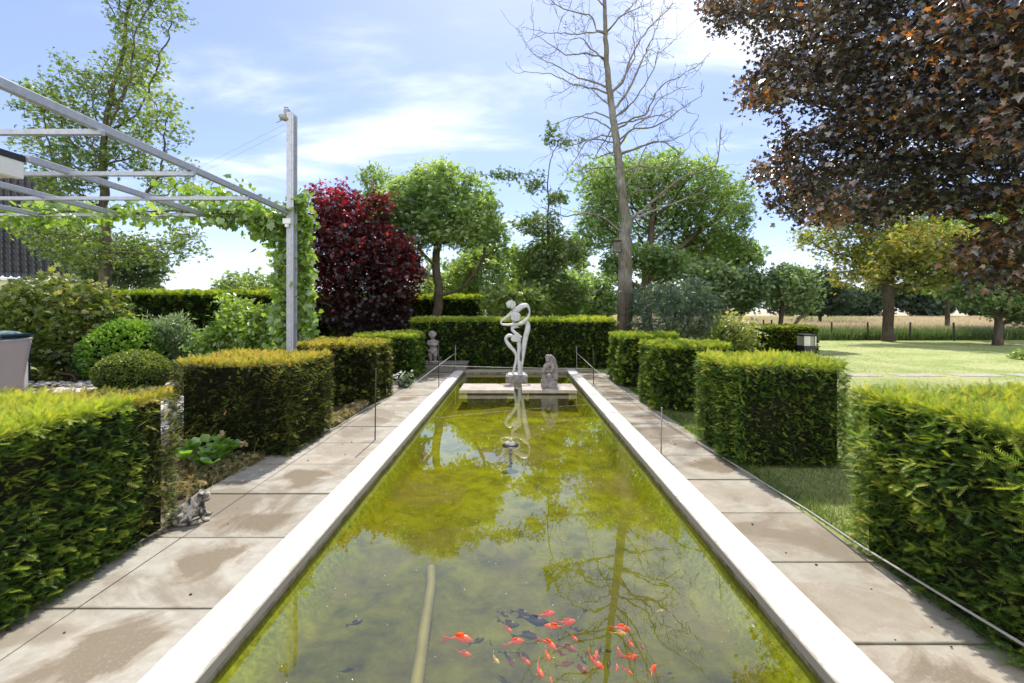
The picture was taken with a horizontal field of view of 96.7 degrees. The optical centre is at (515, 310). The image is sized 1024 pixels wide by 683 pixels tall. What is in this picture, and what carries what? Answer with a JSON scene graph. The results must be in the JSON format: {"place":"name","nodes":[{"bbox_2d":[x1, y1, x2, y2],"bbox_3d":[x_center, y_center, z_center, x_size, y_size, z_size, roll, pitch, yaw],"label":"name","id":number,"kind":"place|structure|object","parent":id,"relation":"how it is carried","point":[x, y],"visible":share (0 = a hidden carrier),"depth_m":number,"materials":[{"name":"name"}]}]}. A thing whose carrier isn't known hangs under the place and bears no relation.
{"place":"outdoors","nodes":[
{"label":"outdoors","id":0,"kind":"place"},
{"bbox_2d":[0,177,88,299],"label":"house","id":1,"kind":"structure","parent":0,"point":[16,259],"depth_m":23.39,"materials":[{"name":"stone"}]},
{"bbox_2d":[45,383,183,435],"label":"patio","id":2,"kind":"structure","parent":0,"point":[92,388],"depth_m":7.72,"materials":[{"name":"stone"}]},
{"bbox_2d":[0,337,32,393],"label":"planter","id":3,"kind":"object","parent":2,"relation":"on","point":[14,354],"visible":0.85,"depth_m":8.02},
{"bbox_2d":[82,385,183,396],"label":"patio plants","id":4,"kind":"object","parent":2,"relation":"on","point":[142,388],"visible":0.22,"depth_m":8.92,"materials":[{"name":"green plant"}]},
{"bbox_2d":[0,77,296,351],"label":"pergola","id":5,"kind":"object","parent":2,"relation":"on","point":[288,117],"visible":0.89,"depth_m":7.74,"materials":[{"name":"metal"}]},
{"bbox_2d":[0,174,323,352],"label":"grape vine","id":6,"kind":"object","parent":5,"relation":"attached to","point":[269,226],"visible":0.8,"depth_m":9.39,"materials":[{"name":"green plant"}]},
{"bbox_2d":[28,364,396,514],"bbox_3d":[-7.800,1.622,9.000,10.400,0.001,16.000,0,0,0],"label":"flower bed","id":7,"kind":"object","parent":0,"point":[335,408],"depth_m":7.57,"materials":[{"name":"soil"}]},
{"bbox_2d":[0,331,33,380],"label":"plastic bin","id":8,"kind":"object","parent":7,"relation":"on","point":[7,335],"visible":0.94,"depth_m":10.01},
{"bbox_2d":[30,364,79,380],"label":"ground cover","id":9,"kind":"object","parent":7,"relation":"on","point":[42,374],"visible":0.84,"depth_m":10.49,"materials":[{"name":"green plant"}]},
{"bbox_2d":[28,380,92,387],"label":"pebbles","id":10,"kind":"object","parent":7,"relation":"on","point":[61,383],"visible":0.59,"depth_m":9.77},
{"bbox_2d":[46,352,82,377],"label":"dark shrub","id":11,"kind":"object","parent":7,"relation":"on","point":[70,366],"visible":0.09,"depth_m":10.72,"materials":[{"name":"green plant"}]},
{"bbox_2d":[0,262,151,375],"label":"variegated shrub","id":12,"kind":"object","parent":7,"relation":"on","point":[51,320],"visible":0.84,"depth_m":11.04,"materials":[{"name":"green plant"}]},
{"bbox_2d":[0,383,184,635],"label":"yew cube","id":13,"kind":"object","parent":7,"relation":"on","point":[81,492],"visible":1,"depth_m":2.71,"materials":[{"name":"green plant"}]},
{"bbox_2d":[1,0,213,297],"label":"tall tree","id":14,"kind":"object","parent":7,"relation":"on","point":[105,249],"visible":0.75,"depth_m":13.77,"materials":[{"name":"green plant"}]},
{"bbox_2d":[70,317,178,380],"bbox_3d":[-9.608,0.999,11.293,2.052,1.721,2.092,0,0,0],"label":"clipped shrub","id":15,"kind":"object","parent":7,"relation":"on","point":[97,344],"visible":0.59,"depth_m":10.68,"materials":[{"name":"green plant"}]},
{"bbox_2d":[89,349,172,389],"bbox_3d":[-8.003,1.222,9.579,1.431,0.877,1.406,0,0,0],"label":"box ball","id":16,"kind":"object","parent":7,"relation":"on","point":[135,368],"visible":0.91,"depth_m":9.16,"materials":[{"name":"green plant"}]},
{"bbox_2d":[135,310,208,371],"bbox_3d":[-8.635,0.765,11.601,2.619,1.670,1.763,0,0,0],"label":"grey perennial","id":17,"kind":"object","parent":7,"relation":"on","point":[175,330],"visible":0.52,"depth_m":11.34,"materials":[{"name":"green plant"}]},
{"bbox_2d":[172,430,247,470],"bbox_3d":[-3.108,1.408,4.606,0.699,0.392,0.618,0,0,17],"label":"hellebore","id":18,"kind":"object","parent":7,"relation":"on","point":[219,450],"visible":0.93,"depth_m":4.62,"materials":[{"name":"green plant"}]},
{"bbox_2d":[162,439,257,500],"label":"dry stalks","id":19,"kind":"object","parent":7,"relation":"on","point":[187,497],"visible":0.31,"depth_m":4.35,"materials":[{"name":"brown plant"}]},
{"bbox_2d":[161,445,266,505],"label":"creeping plants","id":20,"kind":"object","parent":7,"relation":"on","point":[244,460],"visible":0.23,"depth_m":4.45,"materials":[{"name":"green plant"}]},
{"bbox_2d":[181,286,321,357],"bbox_3d":[-6.254,0.491,11.121,3.017,2.218,2.161,0,0,0],"label":"dogwood shrub","id":21,"kind":"object","parent":7,"relation":"on","point":[239,324],"visible":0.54,"depth_m":10.59,"materials":[{"name":"green plant"}]},
{"bbox_2d":[297,176,430,336],"bbox_3d":[-4.806,-1.303,14.138,4.531,5.805,3.401,0,0,0],"label":"red maple","id":22,"kind":"object","parent":7,"relation":"on","point":[389,275],"visible":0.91,"depth_m":13.37,"materials":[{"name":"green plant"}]},
{"bbox_2d":[352,329,426,378],"bbox_3d":[-3.075,1.064,11.233,1.714,1.263,1.579,0,0,0],"label":"yew cube","id":23,"kind":"object","parent":7,"relation":"on","point":[409,350],"visible":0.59,"depth_m":10.68,"materials":[{"name":"green plant"}]},
{"bbox_2d":[367,153,518,316],"bbox_3d":[-2.611,-2.019,16.316,5.492,7.239,4.163,0,0,0],"label":"green tree","id":24,"kind":"object","parent":7,"relation":"on","point":[437,215],"visible":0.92,"depth_m":15.38,"materials":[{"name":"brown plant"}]},
{"bbox_2d":[0,373,451,682],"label":"path","id":25,"kind":"structure","parent":0,"point":[135,615],"depth_m":2.79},
{"bbox_2d":[171,489,212,526],"bbox_3d":[-2.473,1.497,3.478,0.252,0.227,0.226,0,0,-28],"label":"frog statue","id":26,"kind":"object","parent":25,"relation":"on","point":[190,508],"visible":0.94,"depth_m":3.44,"materials":[{"name":"stone"}]},
{"bbox_2d":[374,368,376,439],"bbox_3d":[-1.734,1.179,5.644,0.030,0.943,0.025,0,0,-22],"label":"metal stake","id":27,"kind":"object","parent":25,"relation":"on","point":[375,405],"visible":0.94,"depth_m":5.64,"materials":[{"name":"metal"}]},
{"bbox_2d":[329,353,454,431],"bbox_3d":[-1.901,1.336,8.855,0.458,0.514,5.817,0,0,11],"label":"rope","id":28,"kind":"object","parent":25,"relation":"on","point":[386,398],"visible":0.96,"depth_m":7.79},
{"bbox_2d":[393,370,416,387],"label":"flowering plant","id":29,"kind":"object","parent":25,"relation":"on","point":[405,380],"visible":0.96,"depth_m":9.58,"materials":[{"name":"green plant"}]},
{"bbox_2d":[63,394,952,647],"bbox_3d":[-0.202,1.595,5.555,5.001,0.011,6.853,0,0,0],"label":"path debris","id":30,"kind":"object","parent":25,"relation":"on","point":[650,435],"visible":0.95,"depth_m":3.40,"materials":[{"name":"soil"}]},
{"bbox_2d":[168,346,335,456],"bbox_3d":[-3.123,1.067,5.552,1.526,1.219,1.411,0,0,0],"label":"yew cube","id":31,"kind":"object","parent":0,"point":[273,403],"visible":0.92,"depth_m":5.05,"materials":[{"name":"green plant"}]},
{"bbox_2d":[0,0,1023,311],"label":"sky","id":32,"kind":"structure","parent":0,"point":[395,84],"materials":[{"name":"blue"}]},
{"bbox_2d":[454,374,576,385],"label":"pond water","id":33,"kind":"structure","parent":0,"point":[497,379],"depth_m":10.96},
{"bbox_2d":[345,619,362,627],"bbox_3d":[-0.899,1.736,2.534,0.096,0.031,0.032,0,0,-32],"label":"dark fish","id":34,"kind":"object","parent":33,"relation":"in","point":[356,622],"visible":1,"depth_m":2.53},
{"bbox_2d":[441,632,472,643],"bbox_3d":[-0.298,1.658,2.314,0.160,0.050,0.048,0,0,-3],"label":"goldfish","id":35,"kind":"object","parent":33,"relation":"in","point":[462,637],"visible":1,"depth_m":2.31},
{"bbox_2d":[454,648,471,656],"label":"goldfish","id":36,"kind":"object","parent":33,"relation":"in","point":[465,653],"visible":1,"depth_m":2.22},
{"bbox_2d":[468,637,484,645],"bbox_3d":[-0.209,1.756,2.421,0.099,0.032,0.033,0,0,-32],"label":"dark fish","id":37,"kind":"object","parent":33,"relation":"in","point":[479,640],"visible":0.98,"depth_m":2.42},
{"bbox_2d":[496,615,518,627],"bbox_3d":[-0.051,1.714,2.509,0.143,0.044,0.043,0,0,27],"label":"dark fish","id":38,"kind":"object","parent":33,"relation":"in","point":[510,623],"visible":0.97,"depth_m":2.49},
{"bbox_2d":[503,637,523,648],"bbox_3d":[-0.016,1.660,2.284,0.118,0.037,0.035,0,0,-26],"label":"goldfish","id":39,"kind":"object","parent":33,"relation":"in","point":[516,641],"visible":1,"depth_m":2.29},
{"bbox_2d":[509,608,528,615],"bbox_3d":[0.024,1.755,2.659,0.128,0.040,0.038,0,0,9],"label":"dark fish","id":40,"kind":"object","parent":33,"relation":"in","point":[522,611],"visible":0.8,"depth_m":2.65},
{"bbox_2d":[510,630,536,640],"bbox_3d":[0.044,1.734,2.438,0.154,0.048,0.046,0,0,-6],"label":"dark fish","id":41,"kind":"object","parent":33,"relation":"in","point":[528,634],"visible":0.95,"depth_m":2.43},
{"bbox_2d":[517,610,548,627],"bbox_3d":[0.082,1.673,2.478,0.192,0.059,0.058,0,0,27],"label":"dark fish","id":42,"kind":"object","parent":33,"relation":"in","point":[536,620],"visible":0.96,"depth_m":2.46},
{"bbox_2d":[536,655,543,678],"bbox_3d":[0.110,1.676,2.144,0.037,0.039,0.125,0,0,-4],"label":"goldfish","id":43,"kind":"object","parent":33,"relation":"in","point":[540,672],"visible":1,"depth_m":2.11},
{"bbox_2d":[534,610,554,617],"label":"goldfish","id":44,"kind":"object","parent":33,"relation":"in","point":[547,613],"visible":0.96,"depth_m":2.50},
{"bbox_2d":[535,636,556,649],"bbox_3d":[0.156,1.660,2.285,0.126,0.039,0.038,0,0,31],"label":"goldfish","id":45,"kind":"object","parent":33,"relation":"in","point":[549,643],"visible":1,"depth_m":2.27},
{"bbox_2d":[544,622,566,630],"bbox_3d":[0.215,1.660,2.402,0.125,0.039,0.038,0,0,-9],"label":"goldfish","id":46,"kind":"object","parent":33,"relation":"in","point":[551,626],"visible":1,"depth_m":2.40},
{"bbox_2d":[554,661,571,667],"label":"dark fish","id":47,"kind":"object","parent":33,"relation":"in","point":[566,664],"visible":0.98,"depth_m":2.26},
{"bbox_2d":[553,618,575,625],"bbox_3d":[0.263,1.676,2.459,0.128,0.039,0.038,0,0,6],"label":"goldfish","id":48,"kind":"object","parent":33,"relation":"in","point":[568,621],"visible":0.97,"depth_m":2.46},
{"bbox_2d":[555,643,576,652],"bbox_3d":[0.253,1.695,2.301,0.120,0.037,0.036,0,0,13],"label":"dark fish","id":49,"kind":"object","parent":33,"relation":"in","point":[568,647],"visible":0.98,"depth_m":2.29},
{"bbox_2d":[571,658,589,673],"bbox_3d":[0.301,1.695,2.174,0.034,0.035,0.113,0,0,-39],"label":"dark fish","id":50,"kind":"object","parent":33,"relation":"in","point":[581,668],"visible":1,"depth_m":2.15},
{"bbox_2d":[587,646,604,669],"bbox_3d":[0.376,1.675,2.193,0.041,0.042,0.137,0,0,-22],"label":"goldfish","id":51,"kind":"object","parent":33,"relation":"in","point":[598,664],"visible":0.99,"depth_m":2.16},
{"bbox_2d":[610,630,626,635],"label":"goldfish","id":52,"kind":"object","parent":33,"relation":"in","point":[620,632],"visible":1,"depth_m":2.35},
{"bbox_2d":[608,623,630,630],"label":"goldfish","id":53,"kind":"object","parent":33,"relation":"in","point":[622,627],"visible":1,"depth_m":2.39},
{"bbox_2d":[616,651,638,660],"bbox_3d":[0.545,1.677,2.213,0.106,0.033,0.032,0,0,11],"label":"goldfish","id":54,"kind":"object","parent":33,"relation":"in","point":[631,656],"visible":1,"depth_m":2.21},
{"bbox_2d":[30,313,1023,664],"bbox_3d":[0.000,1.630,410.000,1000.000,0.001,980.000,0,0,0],"label":"lawn","id":55,"kind":"structure","parent":0,"point":[916,351],"depth_m":12.90,"materials":[{"name":"plant"}]},
{"bbox_2d":[0,148,25,178],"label":"house","id":56,"kind":"structure","parent":55,"relation":"on","point":[11,164],"depth_m":5.74,"materials":[{"name":"paint"}]},
{"bbox_2d":[58,230,179,290],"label":"background tree","id":57,"kind":"object","parent":55,"relation":"on","point":[149,275],"visible":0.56,"depth_m":20.59,"materials":[{"name":"green plant"}]},
{"bbox_2d":[92,288,316,352],"bbox_3d":[-11.808,0.445,16.696,8.920,2.641,1.580,0,0,0],"label":"yew hedge","id":58,"kind":"object","parent":55,"relation":"on","point":[195,303],"visible":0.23,"depth_m":16.23,"materials":[{"name":"green plant"}]},
{"bbox_2d":[209,267,277,290],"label":"background tree","id":59,"kind":"object","parent":55,"relation":"on","point":[246,281],"visible":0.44,"depth_m":22.82,"materials":[{"name":"green plant"}]},
{"bbox_2d":[293,336,394,406],"bbox_3d":[-3.071,1.064,8.329,1.601,1.231,1.450,0,0,0],"label":"yew cube","id":60,"kind":"object","parent":55,"relation":"on","point":[358,360],"visible":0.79,"depth_m":7.83,"materials":[{"name":"green plant"}]},
{"bbox_2d":[325,394,381,426],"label":"border plants","id":61,"kind":"object","parent":55,"relation":"on","point":[341,416],"visible":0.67,"depth_m":6.94,"materials":[{"name":"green plant"}]},
{"bbox_2d":[352,159,397,221],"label":"background tree","id":62,"kind":"object","parent":55,"relation":"on","point":[365,177],"visible":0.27,"depth_m":21.43,"materials":[{"name":"green plant"}]},
{"bbox_2d":[315,292,485,338],"bbox_3d":[-4.677,0.498,17.698,7.182,2.514,1.557,0,0,0],"label":"yew hedge","id":63,"kind":"object","parent":55,"relation":"on","point":[455,304],"visible":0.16,"depth_m":17.27,"materials":[{"name":"green plant"}]},
{"bbox_2d":[423,361,468,372],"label":"stone block","id":64,"kind":"structure","parent":55,"relation":"on","point":[449,367],"depth_m":11.95,"materials":[{"name":"stone"}]},
{"bbox_2d":[427,331,437,362],"bbox_3d":[-2.196,0.947,12.078,0.260,0.849,0.243,0,0,40],"label":"cherub statue","id":65,"kind":"object","parent":64,"relation":"on","point":[432,343],"visible":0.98,"depth_m":12.03,"materials":[{"name":"stone"}]},
{"bbox_2d":[409,256,483,294],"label":"background tree","id":66,"kind":"object","parent":55,"relation":"on","point":[426,290],"visible":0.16,"depth_m":22.70,"materials":[{"name":"green plant"}]},
{"bbox_2d":[443,242,532,315],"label":"background tree","id":67,"kind":"object","parent":55,"relation":"on","point":[465,266],"visible":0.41,"depth_m":20.53,"materials":[{"name":"green plant"}]},
{"bbox_2d":[409,314,618,368],"bbox_3d":[-0.061,0.883,13.257,6.102,1.627,1.401,0,0,0],"label":"yew hedge","id":68,"kind":"object","parent":55,"relation":"on","point":[479,342],"visible":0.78,"depth_m":12.82,"materials":[{"name":"green plant"}]},
{"bbox_2d":[137,369,893,682],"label":"garden pool","id":69,"kind":"structure","parent":55,"relation":"on","point":[373,535],"depth_m":3.12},
{"bbox_2d":[410,564,435,682],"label":"corrugated hose","id":70,"kind":"object","parent":69,"relation":"on","point":[419,663],"visible":1,"depth_m":2.57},
{"bbox_2d":[459,384,513,405],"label":"stone slab","id":71,"kind":"structure","parent":69,"relation":"on","point":[486,394],"depth_m":9.15,"materials":[{"name":"stone"}]},
{"bbox_2d":[502,439,518,466],"bbox_3d":[-0.062,1.750,5.604,0.210,0.340,0.180,0,0,0],"label":"fountain head","id":72,"kind":"object","parent":69,"relation":"in","point":[510,444],"visible":1,"depth_m":5.58},
{"bbox_2d":[500,300,529,395],"bbox_3d":[-0.005,0.903,10.830,0.724,2.334,0.460,0,0,0],"label":"dancer statue","id":73,"kind":"object","parent":69,"relation":"on","point":[520,375],"visible":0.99,"depth_m":10.76,"materials":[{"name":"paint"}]},
{"bbox_2d":[522,384,576,405],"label":"stone slab","id":74,"kind":"structure","parent":69,"relation":"on","point":[539,395],"depth_m":9.15,"materials":[{"name":"stone"}]},
{"bbox_2d":[541,354,558,387],"bbox_3d":[0.709,1.227,9.360,0.358,0.675,0.300,0,0,0],"label":"mother statue","id":75,"kind":"object","parent":74,"relation":"on","point":[548,380],"visible":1,"depth_m":9.28,"materials":[{"name":"stone"}]},
{"bbox_2d":[474,271,559,316],"bbox_3d":[0.038,0.135,14.953,2.880,2.930,2.548,0,0,0],"label":"leafy shrub","id":76,"kind":"object","parent":55,"relation":"on","point":[536,302],"visible":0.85,"depth_m":14.58,"materials":[{"name":"green plant"}]},
{"bbox_2d":[479,120,594,316],"bbox_3d":[0.779,-2.760,16.964,4.336,8.720,2.749,0,0,0],"label":"ginkgo tree","id":77,"kind":"object","parent":55,"relation":"on","point":[547,260],"visible":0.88,"depth_m":16.67,"materials":[{"name":"green plant"}]},
{"bbox_2d":[485,235,593,316],"bbox_3d":[1.255,-1.488,26.075,6.296,6.176,5.848,0,0,0],"label":"background tree","id":78,"kind":"object","parent":55,"relation":"on","point":[578,267],"visible":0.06,"depth_m":24.61,"materials":[{"name":"green plant"}]},
{"bbox_2d":[135,278,988,316],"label":"distant wood","id":79,"kind":"object","parent":55,"relation":"on","point":[918,304],"visible":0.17,"depth_m":94.86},
{"bbox_2d":[544,261,617,316],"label":"background tree","id":80,"kind":"object","parent":55,"relation":"on","point":[598,304],"visible":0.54,"depth_m":18.58,"materials":[{"name":"green plant"}]},
{"bbox_2d":[502,0,742,330],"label":"bare tree","id":81,"kind":"object","parent":55,"relation":"on","point":[625,267],"visible":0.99,"depth_m":14.87,"materials":[{"name":"brown plant"}]},
{"bbox_2d":[611,240,621,252],"bbox_3d":[3.273,-2.092,14.735,0.280,0.370,0.270,0,0,0],"label":"nest box","id":82,"kind":"object","parent":81,"relation":"attached to","point":[616,246],"visible":1,"depth_m":14.65,"materials":[{"name":"wood"}]},
{"bbox_2d":[605,330,680,387],"bbox_3d":[2.881,1.032,10.245,1.557,1.304,1.528,0,0,0],"label":"yew cube","id":83,"kind":"object","parent":55,"relation":"on","point":[624,363],"visible":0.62,"depth_m":9.73,"materials":[{"name":"green plant"}]},
{"bbox_2d":[598,240,696,329],"bbox_3d":[6.149,-0.866,21.736,4.538,4.931,3.386,0,0,11],"label":"background tree","id":84,"kind":"object","parent":55,"relation":"on","point":[665,268],"visible":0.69,"depth_m":21.27,"materials":[{"name":"green plant"}]},
{"bbox_2d":[562,139,763,331],"bbox_3d":[7.968,-3.726,25.218,10.814,10.652,7.432,0,0,0],"label":"broad tree","id":85,"kind":"object","parent":55,"relation":"on","point":[597,228],"visible":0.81,"depth_m":24.07,"materials":[{"name":"green plant"}]},
{"bbox_2d":[619,266,732,340],"bbox_3d":[5.029,0.093,14.597,3.509,3.014,2.851,0,0,0],"label":"conifer shrub","id":86,"kind":"object","parent":55,"relation":"on","point":[693,298],"visible":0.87,"depth_m":14.02,"materials":[{"name":"green plant"}]},
{"bbox_2d":[637,336,733,411],"bbox_3d":[2.855,1.064,7.809,1.471,1.278,1.334,0,0,0],"label":"yew cube","id":87,"kind":"object","parent":55,"relation":"on","point":[668,378],"visible":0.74,"depth_m":7.36,"materials":[{"name":"green plant"}]},
{"bbox_2d":[665,231,772,328],"bbox_3d":[11.735,-1.609,27.043,6.493,6.418,5.895,0,0,0],"label":"background tree","id":88,"kind":"object","parent":55,"relation":"on","point":[754,258],"visible":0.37,"depth_m":25.40,"materials":[{"name":"green plant"}]},
{"bbox_2d":[675,256,775,335],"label":"apple tree","id":89,"kind":"object","parent":55,"relation":"on","point":[742,288],"visible":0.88,"depth_m":18.54,"materials":[{"name":"green plant"}]},
{"bbox_2d":[700,307,767,353],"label":"rhododendron","id":90,"kind":"object","parent":55,"relation":"on","point":[732,330],"visible":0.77,"depth_m":14.76,"materials":[{"name":"green plant"}]},
{"bbox_2d":[659,406,835,516],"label":"edge grass","id":91,"kind":"structure","parent":55,"relation":"on","point":[692,433],"depth_m":4.30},
{"bbox_2d":[692,347,854,469],"bbox_3d":[2.837,1.031,5.175,1.419,1.283,1.278,0,0,0],"label":"yew cube","id":92,"kind":"object","parent":55,"relation":"on","point":[768,408],"visible":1,"depth_m":4.74,"materials":[{"name":"green plant"}]},
{"bbox_2d":[733,322,820,354],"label":"laurel hedge","id":93,"kind":"object","parent":55,"relation":"on","point":[782,337],"visible":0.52,"depth_m":15.91,"materials":[{"name":"green plant"}]},
{"bbox_2d":[751,260,830,324],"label":"fruit tree","id":94,"kind":"object","parent":55,"relation":"on","point":[796,282],"visible":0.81,"depth_m":19.37,"materials":[{"name":"green plant"}]},
{"bbox_2d":[797,334,816,354],"bbox_3d":[9.783,1.202,15.300,0.410,0.857,0.410,0,0,0],"label":"garden lamp","id":95,"kind":"object","parent":55,"relation":"on","point":[806,342],"visible":0.8,"depth_m":15.13,"materials":[{"name":"black metal"}]},
{"bbox_2d":[779,263,872,321],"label":"background tree","id":96,"kind":"object","parent":55,"relation":"on","point":[831,300],"visible":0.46,"depth_m":44.14,"materials":[{"name":"green plant"}]},
{"bbox_2d":[656,324,1023,339],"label":"meadow fringe","id":97,"kind":"object","parent":55,"relation":"on","point":[927,334],"visible":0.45,"depth_m":25.34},
{"bbox_2d":[691,0,1023,304],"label":"copper maple","id":98,"kind":"object","parent":55,"relation":"on","point":[977,46],"visible":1,"depth_m":6.75,"materials":[{"name":"brown plant"}]},
{"bbox_2d":[838,373,883,376],"bbox_3d":[8.725,1.639,11.550,0.850,0.042,0.500,0,0,0],"label":"stepping stone","id":99,"kind":"object","parent":55,"relation":"on","point":[861,375],"visible":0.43,"depth_m":11.42,"materials":[{"name":"stone"}]},
{"bbox_2d":[786,188,996,340],"bbox_3d":[20.067,-2.600,24.101,10.106,8.401,6.490,0,0,0],"label":"oak tree","id":100,"kind":"object","parent":55,"relation":"on","point":[894,251],"visible":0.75,"depth_m":23.97,"materials":[{"name":"green plant"}]},
{"bbox_2d":[886,373,945,376],"bbox_3d":[10.150,1.639,11.550,1.100,0.042,0.500,0,0,0],"label":"stepping stone","id":101,"kind":"object","parent":55,"relation":"on","point":[913,374],"visible":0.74,"depth_m":11.55,"materials":[{"name":"stone"}]},
{"bbox_2d":[842,378,1023,668],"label":"yew cube","id":102,"kind":"object","parent":55,"relation":"on","point":[942,511],"visible":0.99,"depth_m":2.46,"materials":[{"name":"green plant"}]},
{"bbox_2d":[895,203,1023,326],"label":"lime tree","id":103,"kind":"object","parent":55,"relation":"on","point":[994,215],"visible":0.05,"depth_m":28.02,"materials":[{"name":"green plant"}]},
{"bbox_2d":[944,373,1006,376],"bbox_3d":[11.650,1.639,11.550,1.100,0.042,0.500,0,0,0],"label":"stepping stone","id":104,"kind":"object","parent":55,"relation":"on","point":[975,374],"visible":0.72,"depth_m":11.60,"materials":[{"name":"stone"}]},
{"bbox_2d":[936,277,1023,344],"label":"apple tree","id":105,"kind":"object","parent":55,"relation":"on","point":[1001,313],"visible":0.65,"depth_m":21.25,"materials":[{"name":"green plant"}]},
{"bbox_2d":[1005,348,1023,359],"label":"garden bush","id":106,"kind":"object","parent":55,"relation":"on","point":[1018,353],"visible":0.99,"depth_m":15.34,"materials":[{"name":"green plant"}]},
{"bbox_2d":[629,388,868,541],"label":"lawn grass","id":107,"kind":"structure","parent":0,"point":[803,477],"depth_m":4.29,"materials":[{"name":"plant"}]},
{"bbox_2d":[551,312,968,319],"bbox_3d":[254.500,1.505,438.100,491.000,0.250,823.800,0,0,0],"label":"meadow","id":108,"kind":"structure","parent":0,"point":[897,314],"depth_m":179.47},
{"bbox_2d":[577,371,1023,682],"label":"path","id":109,"kind":"structure","parent":0,"point":[837,582],"depth_m":2.74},
{"bbox_2d":[577,353,1023,645],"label":"rope","id":110,"kind":"object","parent":109,"relation":"on","point":[949,599],"visible":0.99,"depth_m":2.82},
{"bbox_2d":[439,365,592,368],"bbox_3d":[0.066,1.189,9.655,3.353,0.156,0.011,0,0,-11],"label":"rope","id":111,"kind":"object","parent":110,"relation":"attached to","point":[519,367],"visible":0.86,"depth_m":9.62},
{"bbox_2d":[577,315,1023,331],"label":"meadow grass","id":112,"kind":"structure","parent":0,"point":[921,322],"depth_m":42.02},
{"bbox_2d":[819,340,1023,388],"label":"lawn grass","id":113,"kind":"structure","parent":0,"point":[933,360],"depth_m":14.97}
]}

